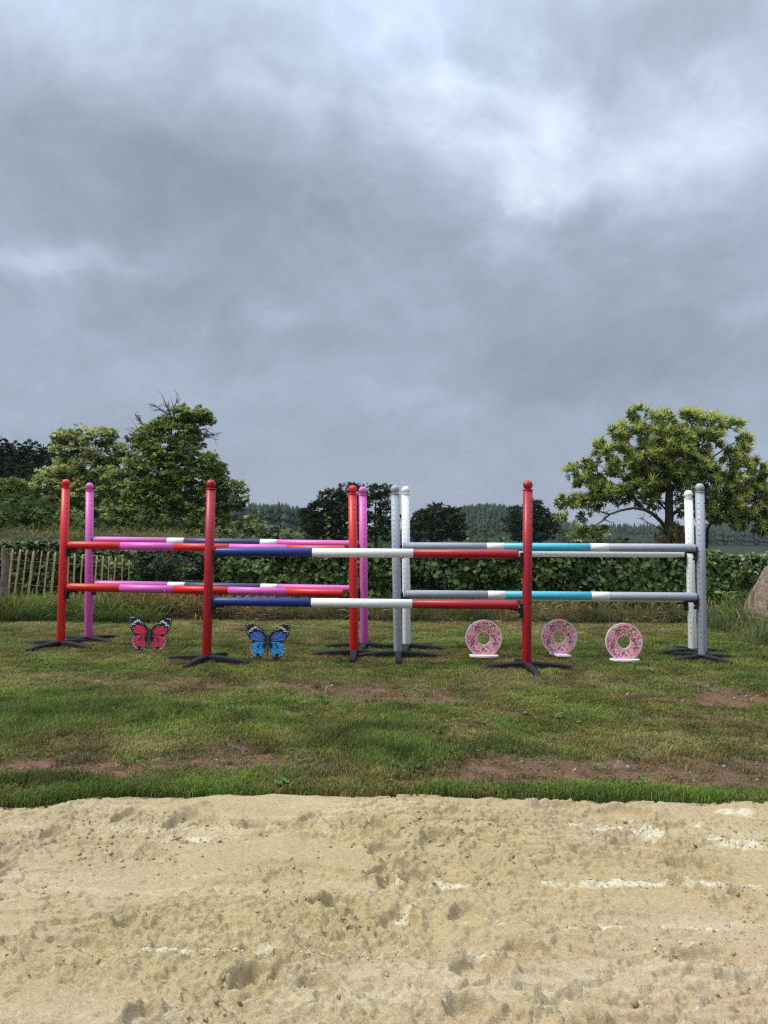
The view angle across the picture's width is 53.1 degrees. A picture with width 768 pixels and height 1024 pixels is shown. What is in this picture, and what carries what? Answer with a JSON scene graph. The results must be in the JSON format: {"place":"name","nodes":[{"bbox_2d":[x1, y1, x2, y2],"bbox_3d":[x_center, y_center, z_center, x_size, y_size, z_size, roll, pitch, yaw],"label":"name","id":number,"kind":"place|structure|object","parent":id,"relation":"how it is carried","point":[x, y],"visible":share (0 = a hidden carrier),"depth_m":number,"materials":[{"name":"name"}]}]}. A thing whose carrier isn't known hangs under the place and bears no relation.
{"place":"outdoors","nodes":[
{"label":"outdoors","id":0,"kind":"place"},
{"bbox_2d":[0,794,767,1023],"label":"sand","id":1,"kind":"structure","parent":0,"point":[532,970],"depth_m":2.93,"materials":[{"name":"beige sand"}]},
{"bbox_2d":[49,818,767,963],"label":"chalk crumbs","id":2,"kind":"object","parent":1,"relation":"on","point":[407,946],"visible":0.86,"depth_m":3.11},
{"bbox_2d":[0,502,767,805],"bbox_3d":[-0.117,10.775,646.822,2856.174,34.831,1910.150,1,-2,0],"label":"ground","id":3,"kind":"structure","parent":0,"point":[620,769],"depth_m":5.93,"materials":[{"name":"green plant"}]},
{"bbox_2d":[0,460,5,478],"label":"conifer","id":4,"kind":"object","parent":3,"relation":"on","point":[2,463],"visible":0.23,"depth_m":54.22,"materials":[{"name":"green plant"}]},
{"bbox_2d":[0,470,15,498],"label":"conifer","id":5,"kind":"object","parent":3,"relation":"on","point":[7,475],"visible":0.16,"depth_m":50.03,"materials":[{"name":"green plant"}]},
{"bbox_2d":[0,435,16,468],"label":"conifer","id":6,"kind":"object","parent":3,"relation":"on","point":[3,450],"visible":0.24,"depth_m":60.02,"materials":[{"name":"green plant"}]},
{"bbox_2d":[0,457,19,477],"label":"conifer","id":7,"kind":"object","parent":3,"relation":"on","point":[10,469],"visible":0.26,"depth_m":54.01,"materials":[{"name":"green plant"}]},
{"bbox_2d":[2,440,26,466],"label":"conifer","id":8,"kind":"object","parent":3,"relation":"on","point":[9,452],"visible":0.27,"depth_m":59.96,"materials":[{"name":"green plant"}]},
{"bbox_2d":[0,476,38,504],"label":"hazel bush","id":9,"kind":"object","parent":3,"relation":"on","point":[11,487],"visible":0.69,"depth_m":45.81,"materials":[{"name":"green plant"}]},
{"bbox_2d":[10,465,31,488],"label":"conifer","id":10,"kind":"object","parent":3,"relation":"on","point":[23,474],"visible":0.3,"depth_m":52.03,"materials":[{"name":"green plant"}]},
{"bbox_2d":[11,438,45,472],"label":"conifer","id":11,"kind":"object","parent":3,"relation":"on","point":[35,457],"visible":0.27,"depth_m":59.84,"materials":[{"name":"green plant"}]},
{"bbox_2d":[23,459,38,480],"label":"conifer","id":12,"kind":"object","parent":3,"relation":"on","point":[33,467],"visible":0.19,"depth_m":53.99,"materials":[{"name":"green plant"}]},
{"bbox_2d":[27,441,50,465],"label":"conifer","id":13,"kind":"object","parent":3,"relation":"on","point":[36,442],"visible":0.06,"depth_m":66.06,"materials":[{"name":"green plant"}]},
{"bbox_2d":[29,469,50,506],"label":"conifer","id":14,"kind":"object","parent":3,"relation":"on","point":[38,496],"visible":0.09,"depth_m":49.71,"materials":[{"name":"green plant"}]},
{"bbox_2d":[36,444,53,465],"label":"conifer","id":15,"kind":"object","parent":3,"relation":"on","point":[43,452],"visible":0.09,"depth_m":62.11,"materials":[{"name":"green plant"}]},
{"bbox_2d":[39,443,59,464],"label":"conifer","id":16,"kind":"object","parent":3,"relation":"on","point":[54,454],"visible":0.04,"depth_m":66.16,"materials":[{"name":"green plant"}]},
{"bbox_2d":[41,462,59,499],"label":"conifer","id":17,"kind":"object","parent":3,"relation":"on","point":[46,464],"visible":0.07,"depth_m":55.96,"materials":[{"name":"green plant"}]},
{"bbox_2d":[0,491,102,533],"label":"thicket bush","id":18,"kind":"object","parent":3,"relation":"on","point":[31,509],"visible":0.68,"depth_m":25.79,"materials":[{"name":"green plant"}]},
{"bbox_2d":[25,479,91,651],"bbox_3d":[-4.049,0.638,9.684,0.743,2.115,0.743,1,-2,-20],"label":"jump standard","id":19,"kind":"object","parent":3,"relation":"on","point":[64,555],"visible":1,"depth_m":9.64,"materials":[{"name":"plastic"}]},
{"bbox_2d":[66,583,343,596],"bbox_3d":[-2.231,0.957,9.417,3.538,0.104,0.100,0,-2,8],"label":"jump pole","id":20,"kind":"object","parent":19,"relation":"on","point":[258,591],"visible":1,"depth_m":9.37,"materials":[{"name":"plastic"}]},
{"bbox_2d":[0,548,129,605],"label":"picket fence","id":21,"kind":"object","parent":3,"relation":"on","point":[5,580],"visible":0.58,"depth_m":13.53,"materials":[{"name":"wood"}]},
{"bbox_2d":[0,538,139,596],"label":"bramble hedge","id":22,"kind":"object","parent":3,"relation":"on","point":[37,546],"visible":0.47,"depth_m":15.14,"materials":[{"name":"green plant"}]},
{"bbox_2d":[28,422,133,520],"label":"chestnut tree","id":23,"kind":"object","parent":3,"relation":"on","point":[78,464],"visible":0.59,"depth_m":41.73,"materials":[{"name":"green plant"}]},
{"bbox_2d":[65,482,119,642],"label":"jump standard","id":24,"kind":"object","parent":3,"relation":"on","point":[89,529],"visible":0.83,"depth_m":10.11,"materials":[{"name":"pink plastic"}]},
{"bbox_2d":[129,616,171,650],"bbox_3d":[-2.851,1.485,9.338,0.520,0.416,0.110,1,-2,0],"label":"butterfly panel","id":25,"kind":"object","parent":3,"relation":"on","point":[155,634],"visible":0.99,"depth_m":9.36,"materials":[{"name":"red plastic"}]},
{"bbox_2d":[69,508,263,537],"bbox_3d":[-6.761,0.464,23.539,6.251,1.151,2.091,1,-2,0],"label":"thicket bush","id":26,"kind":"object","parent":3,"relation":"on","point":[188,524],"visible":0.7,"depth_m":23.34,"materials":[{"name":"green plant"}]},
{"bbox_2d":[94,391,250,535],"bbox_3d":[-10.960,-2.420,40.193,8.172,7.846,2.849,1,-2,0],"label":"broadleaf tree","id":27,"kind":"object","parent":3,"relation":"on","point":[170,481],"visible":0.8,"depth_m":39.70,"materials":[{"name":"green plant"}]},
{"bbox_2d":[132,550,218,600],"bbox_3d":[-3.834,1.244,14.354,1.471,1.340,1.357,1,-2,0],"label":"hedge","id":28,"kind":"object","parent":3,"relation":"on","point":[156,566],"visible":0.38,"depth_m":13.93,"materials":[{"name":"green plant"}]},
{"bbox_2d":[176,567,195,571],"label":"fern","id":29,"kind":"object","parent":28,"relation":"attached to","point":[186,570],"visible":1,"depth_m":13.48,"materials":[{"name":"green plant"}]},
{"bbox_2d":[167,479,248,668],"bbox_3d":[-1.976,0.655,8.639,0.743,2.050,0.743,2,-2,-30],"label":"jump standard","id":30,"kind":"object","parent":3,"relation":"on","point":[209,606],"visible":0.99,"depth_m":8.60,"materials":[{"name":"plastic"}]},
{"bbox_2d":[214,597,517,609],"bbox_3d":[-0.224,1.009,8.497,3.365,0.116,0.100,0,-2,4],"label":"jump pole","id":31,"kind":"object","parent":30,"relation":"on","point":[370,603],"visible":1,"depth_m":8.45,"materials":[{"name":"multicoloured plastic"}]},
{"bbox_2d":[215,547,518,558],"bbox_3d":[-0.213,0.454,8.517,3.372,0.114,0.100,0,-2,4],"label":"jump pole","id":32,"kind":"object","parent":30,"relation":"on","point":[377,553],"visible":1,"depth_m":8.47,"materials":[{"name":"multicoloured plastic"}]},
{"bbox_2d":[136,501,313,529],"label":"forest","id":33,"kind":"object","parent":3,"relation":"on","point":[278,514],"visible":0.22,"depth_m":251.28,"materials":[{"name":"green plant"}]},
{"bbox_2d":[214,515,268,538],"bbox_3d":[-3.288,0.828,16.970,1.471,1.532,0.625,1,-2,0],"label":"hazel sapling","id":34,"kind":"object","parent":3,"relation":"on","point":[219,529],"visible":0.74,"depth_m":16.94,"materials":[{"name":"green plant"}]},
{"bbox_2d":[235,513,267,536],"bbox_3d":[-5.222,0.684,30.015,1.418,1.290,1.003,1,-2,0],"label":"flowering elder","id":35,"kind":"object","parent":3,"relation":"on","point":[247,517],"visible":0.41,"depth_m":29.97,"materials":[{"name":"green plant"}]},
{"bbox_2d":[246,623,289,659],"bbox_3d":[-1.343,1.490,8.857,0.512,0.403,0.110,1,-2,0],"label":"butterfly panel","id":36,"kind":"object","parent":3,"relation":"on","point":[272,641],"visible":1,"depth_m":8.88,"materials":[{"name":"blue plastic"}]},
{"bbox_2d":[257,525,311,539],"bbox_3d":[-5.487,1.146,40.078,3.874,1.233,2.073,1,-2,0],"label":"bush","id":37,"kind":"object","parent":3,"relation":"on","point":[287,535],"visible":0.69,"depth_m":39.88,"materials":[{"name":"green plant"}]},
{"bbox_2d":[295,482,363,539],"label":"oak tree","id":38,"kind":"object","parent":3,"relation":"on","point":[336,508],"visible":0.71,"depth_m":69.35,"materials":[{"name":"green plant"}]},
{"bbox_2d":[312,485,376,662],"bbox_3d":[-0.347,0.696,9.171,0.743,2.042,0.743,-1,-3,45],"label":"jump standard","id":39,"kind":"object","parent":3,"relation":"on","point":[353,651],"visible":0.9,"depth_m":9.13,"materials":[{"name":"plastic"}]},
{"bbox_2d":[67,541,345,550],"bbox_3d":[-2.222,0.434,9.436,3.556,0.114,0.100,0,-2,8],"label":"jump pole","id":40,"kind":"object","parent":39,"relation":"on","point":[153,546],"visible":0.7,"depth_m":9.47,"materials":[{"name":"plastic"}]},
{"bbox_2d":[325,487,384,648],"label":"jump standard","id":41,"kind":"object","parent":3,"relation":"on","point":[364,642],"visible":0.74,"depth_m":9.78,"materials":[{"name":"pink plastic"}]},
{"bbox_2d":[93,536,358,547],"bbox_3d":[-2.080,0.394,9.996,3.517,0.118,0.100,0,-2,5],"label":"jump pole","id":42,"kind":"object","parent":41,"relation":"on","point":[345,543],"visible":0.67,"depth_m":9.95,"materials":[{"name":"pink plastic"}]},
{"bbox_2d":[94,580,358,592],"bbox_3d":[-2.069,0.970,9.975,3.496,0.108,0.100,0,-2,5],"label":"jump pole","id":43,"kind":"object","parent":41,"relation":"on","point":[345,588],"visible":0.48,"depth_m":9.93,"materials":[{"name":"pink plastic"}]},
{"bbox_2d":[348,482,401,547],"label":"oak tree","id":44,"kind":"object","parent":3,"relation":"on","point":[379,517],"visible":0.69,"depth_m":65.67,"materials":[{"name":"green plant"}]},
{"bbox_2d":[0,677,766,786],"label":"pebbles","id":45,"kind":"object","parent":3,"relation":"on","point":[522,762],"visible":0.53,"depth_m":4.81,"materials":[{"name":"grey stone"}]},
{"bbox_2d":[13,619,755,788],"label":"lawn weeds","id":46,"kind":"object","parent":3,"relation":"on","point":[558,715],"visible":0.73,"depth_m":6.13,"materials":[{"name":"green plant"}]},
{"bbox_2d":[357,485,439,663],"bbox_3d":[0.177,0.699,9.115,0.743,2.044,0.743,-1,-3,45],"label":"jump standard","id":47,"kind":"object","parent":3,"relation":"on","point":[398,653],"visible":0.81,"depth_m":9.07,"materials":[{"name":"grey plastic"}]},
{"bbox_2d":[403,542,695,551],"bbox_3d":[1.957,0.418,9.119,3.463,0.119,0.100,1,-2,0],"label":"jump pole","id":48,"kind":"object","parent":47,"relation":"on","point":[598,547],"visible":0.84,"depth_m":9.07,"materials":[{"name":"grey plastic"}]},
{"bbox_2d":[371,486,445,650],"bbox_3d":[0.298,0.707,9.769,0.743,2.078,0.743,2,-3,-40],"label":"jump standard","id":49,"kind":"object","parent":3,"relation":"on","point":[407,644],"visible":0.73,"depth_m":9.72,"materials":[{"name":"white plastic"}]},
{"bbox_2d":[412,598,682,602],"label":"jump pole","id":50,"kind":"object","parent":49,"relation":"on","point":[572,600],"visible":0.16,"depth_m":9.63,"materials":[{"name":"white plastic"}]},
{"bbox_2d":[519,551,684,557],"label":"jump pole","id":51,"kind":"object","parent":49,"relation":"on","point":[608,554],"visible":0.39,"depth_m":9.63,"materials":[{"name":"white plastic"}]},
{"bbox_2d":[401,501,471,542],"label":"oak tree","id":52,"kind":"object","parent":3,"relation":"on","point":[447,522],"visible":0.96,"depth_m":94.32,"materials":[{"name":"green plant"}]},
{"bbox_2d":[465,620,501,657],"bbox_3d":[1.175,1.486,9.032,0.431,0.431,0.190,1,-2,0],"label":"donut panel","id":53,"kind":"object","parent":3,"relation":"on","point":[490,648],"visible":1,"depth_m":9.04,"materials":[{"name":"pink plastic"}]},
{"bbox_2d":[204,544,767,612],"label":"hazel hedge","id":54,"kind":"object","parent":3,"relation":"on","point":[580,572],"visible":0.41,"depth_m":14.07,"materials":[{"name":"green plant"}]},
{"bbox_2d":[185,580,214,582],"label":"fern","id":55,"kind":"object","parent":54,"relation":"attached to","point":[195,581],"visible":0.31,"depth_m":13.51,"materials":[{"name":"green plant"}]},
{"bbox_2d":[253,506,260,529],"bbox_3d":[-2.484,0.286,14.996,0.150,0.823,0.162,-1,-3,41],"label":"hedge shoot","id":56,"kind":"object","parent":54,"relation":"attached to","point":[257,507],"visible":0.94,"depth_m":15.00,"materials":[{"name":"green plant"}]},
{"bbox_2d":[266,576,289,580],"bbox_3d":[-1.881,1.186,13.615,0.484,0.092,0.257,1,-2,0],"label":"fern","id":57,"kind":"object","parent":54,"relation":"attached to","point":[280,578],"visible":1,"depth_m":13.57,"materials":[{"name":"green plant"}]},
{"bbox_2d":[323,513,330,539],"bbox_3d":[-1.116,0.451,14.987,0.172,0.854,0.137,1,-2,0],"label":"hedge shoot","id":58,"kind":"object","parent":54,"relation":"attached to","point":[326,527],"visible":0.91,"depth_m":14.99,"materials":[{"name":"green plant"}]},
{"bbox_2d":[377,540,386,548],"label":"hedge shoot","id":59,"kind":"object","parent":54,"relation":"attached to","point":[380,542],"visible":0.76,"depth_m":14.38,"materials":[{"name":"green plant"}]},
{"bbox_2d":[463,527,509,542],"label":"round bush","id":60,"kind":"object","parent":3,"relation":"on","point":[486,535],"visible":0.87,"depth_m":119.76,"materials":[{"name":"green plant"}]},
{"bbox_2d":[343,502,661,546],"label":"hill forest","id":61,"kind":"object","parent":3,"relation":"on","point":[476,514],"visible":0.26,"depth_m":359.27,"materials":[{"name":"green plant"}]},
{"bbox_2d":[481,480,572,676],"bbox_3d":[1.559,0.679,8.380,0.743,2.059,0.743,-1,-3,42],"label":"jump standard","id":62,"kind":"object","parent":3,"relation":"on","point":[524,610],"visible":1,"depth_m":8.34,"materials":[{"name":"plastic"}]},
{"bbox_2d":[500,498,561,542],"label":"oak tree","id":63,"kind":"object","parent":3,"relation":"on","point":[542,527],"visible":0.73,"depth_m":99.43,"materials":[{"name":"green plant"}]},
{"bbox_2d":[541,619,576,656],"bbox_3d":[2.083,1.489,9.148,0.382,0.426,0.234,-1,-2,28],"label":"donut panel","id":64,"kind":"object","parent":3,"relation":"on","point":[566,645],"visible":1,"depth_m":9.14,"materials":[{"name":"pink plastic"}]},
{"bbox_2d":[556,519,629,542],"bbox_3d":[8.171,1.510,30.043,2.896,2.469,1.224,1,-2,0],"label":"chestnut bush","id":65,"kind":"object","parent":3,"relation":"on","point":[597,538],"visible":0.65,"depth_m":29.92,"materials":[{"name":"green plant"}]},
{"bbox_2d":[605,623,642,661],"bbox_3d":[2.780,1.504,8.882,0.430,0.431,0.190,1,-2,0],"label":"donut panel","id":66,"kind":"object","parent":3,"relation":"on","point":[617,652],"visible":1,"depth_m":8.89,"materials":[{"name":"pink plastic"}]},
{"bbox_2d":[551,401,767,580],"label":"flowering chestnut","id":67,"kind":"object","parent":3,"relation":"on","point":[659,471],"visible":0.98,"depth_m":15.80,"materials":[{"name":"green plant"}]},
{"bbox_2d":[558,520,767,545],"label":"ridge forest","id":68,"kind":"object","parent":3,"relation":"on","point":[724,535],"visible":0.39,"depth_m":435.80,"materials":[{"name":"green plant"}]},
{"bbox_2d":[655,490,729,654],"bbox_3d":[3.862,0.750,9.623,0.743,2.057,0.743,-1,-3,35],"label":"jump standard","id":69,"kind":"object","parent":3,"relation":"on","point":[688,562],"visible":0.88,"depth_m":9.59,"materials":[{"name":"white plastic"}]},
{"bbox_2d":[670,483,735,664],"bbox_3d":[3.772,0.708,9.102,0.743,2.102,0.743,0,-2,21],"label":"jump standard","id":70,"kind":"object","parent":3,"relation":"on","point":[699,555],"visible":0.99,"depth_m":9.06,"materials":[{"name":"grey plastic"}]},
{"bbox_2d":[404,590,696,600],"bbox_3d":[1.966,0.988,9.098,3.455,0.107,0.100,1,-2,0],"label":"jump pole","id":71,"kind":"object","parent":70,"relation":"on","point":[555,595],"visible":1,"depth_m":9.06,"materials":[{"name":"grey plastic"}]},
{"bbox_2d":[714,591,744,596],"bbox_3d":[6.077,1.449,13.514,0.608,0.123,0.348,1,-2,0],"label":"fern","id":72,"kind":"object","parent":3,"relation":"on","point":[725,592],"visible":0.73,"depth_m":13.51,"materials":[{"name":"green plant"}]},
{"bbox_2d":[705,516,760,528],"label":"forest","id":73,"kind":"object","parent":3,"relation":"on","point":[751,526],"visible":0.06,"depth_m":921.79,"materials":[{"name":"green plant"}]},
{"bbox_2d":[743,566,767,626],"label":"boulder","id":74,"kind":"object","parent":3,"relation":"on","point":[760,587],"visible":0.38,"depth_m":11.94,"materials":[{"name":"beige stone"}]},
{"bbox_2d":[0,0,767,529],"label":"sky","id":75,"kind":"structure","parent":0,"point":[434,249],"materials":[{"name":"grey"}]}
]}

